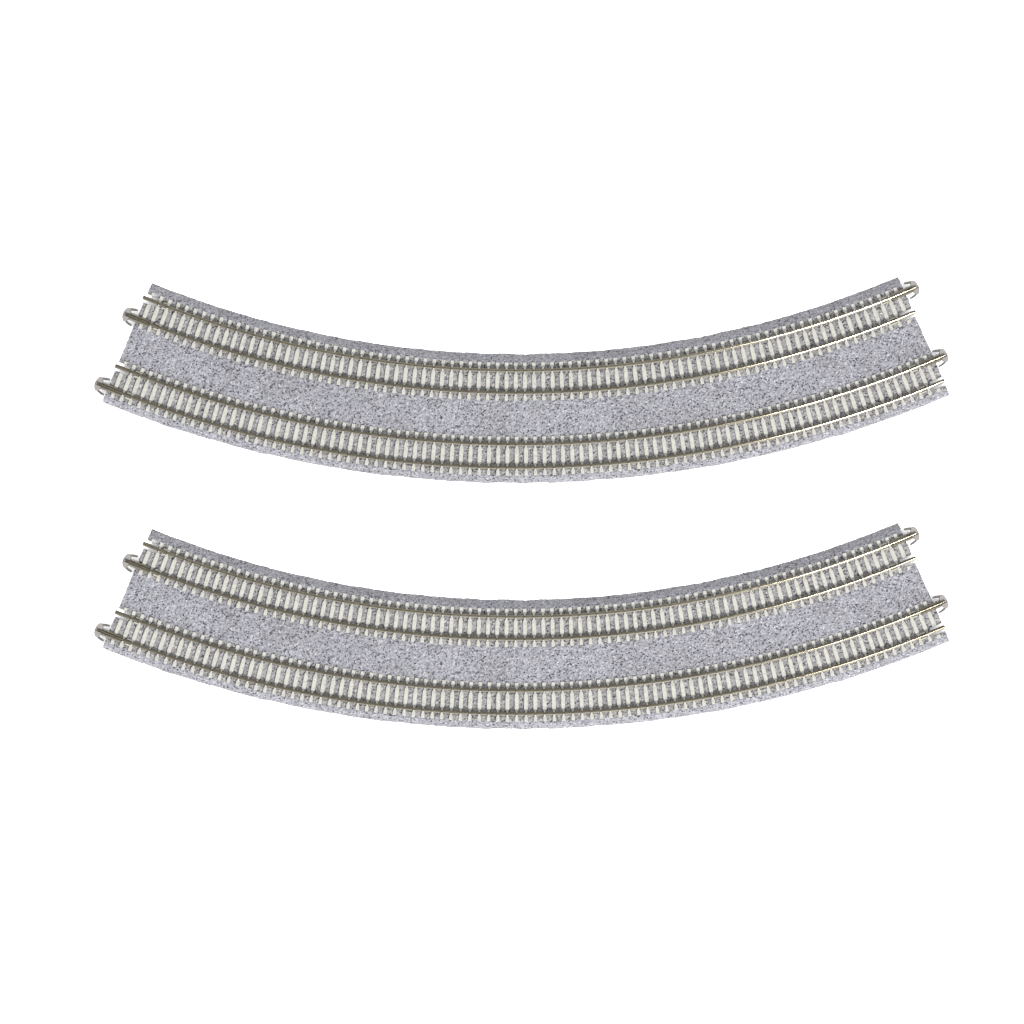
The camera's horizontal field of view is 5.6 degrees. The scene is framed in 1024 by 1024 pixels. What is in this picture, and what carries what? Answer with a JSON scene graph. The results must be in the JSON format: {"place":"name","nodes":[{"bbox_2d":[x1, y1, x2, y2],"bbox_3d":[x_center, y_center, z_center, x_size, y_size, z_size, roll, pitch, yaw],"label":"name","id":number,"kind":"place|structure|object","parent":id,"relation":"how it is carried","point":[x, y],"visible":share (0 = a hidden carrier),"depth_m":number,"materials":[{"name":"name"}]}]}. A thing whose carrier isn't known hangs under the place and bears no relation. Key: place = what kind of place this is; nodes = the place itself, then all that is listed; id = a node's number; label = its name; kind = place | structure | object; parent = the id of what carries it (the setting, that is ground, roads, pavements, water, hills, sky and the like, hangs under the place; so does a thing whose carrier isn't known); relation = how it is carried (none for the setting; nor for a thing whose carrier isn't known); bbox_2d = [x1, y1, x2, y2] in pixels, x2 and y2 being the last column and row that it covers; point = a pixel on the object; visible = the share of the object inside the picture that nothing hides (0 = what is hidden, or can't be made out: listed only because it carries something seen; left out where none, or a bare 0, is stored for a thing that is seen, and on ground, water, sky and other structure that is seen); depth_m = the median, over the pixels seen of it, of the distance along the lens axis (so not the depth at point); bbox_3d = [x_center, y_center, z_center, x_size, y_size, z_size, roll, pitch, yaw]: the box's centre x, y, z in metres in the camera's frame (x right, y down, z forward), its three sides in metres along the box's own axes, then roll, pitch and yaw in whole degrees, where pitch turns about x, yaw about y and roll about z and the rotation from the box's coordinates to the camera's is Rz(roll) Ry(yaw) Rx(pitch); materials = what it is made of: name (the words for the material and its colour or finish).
{"place":"outdoors","nodes":[
{"label":"outdoors","id":0,"kind":"place"},
{"bbox_2d":[0,0,1023,1023],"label":"ground","id":1,"kind":"structure","parent":0,"point":[516,177],"depth_m":4.00,"materials":[{"name":"white"}]},
{"bbox_2d":[94,523,949,729],"bbox_3d":[0.004,0.044,3.996,0.329,0.008,0.080,0,90,0],"label":"curved track piece","id":2,"kind":"object","parent":1,"relation":"on","point":[835,614],"visible":1,"depth_m":4.00,"materials":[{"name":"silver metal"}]},
{"bbox_2d":[94,277,949,483],"bbox_3d":[0.004,-0.051,3.996,0.329,0.008,0.080,0,90,0],"label":"curved track piece","id":3,"kind":"object","parent":1,"relation":"on","point":[853,362],"visible":1,"depth_m":4.00,"materials":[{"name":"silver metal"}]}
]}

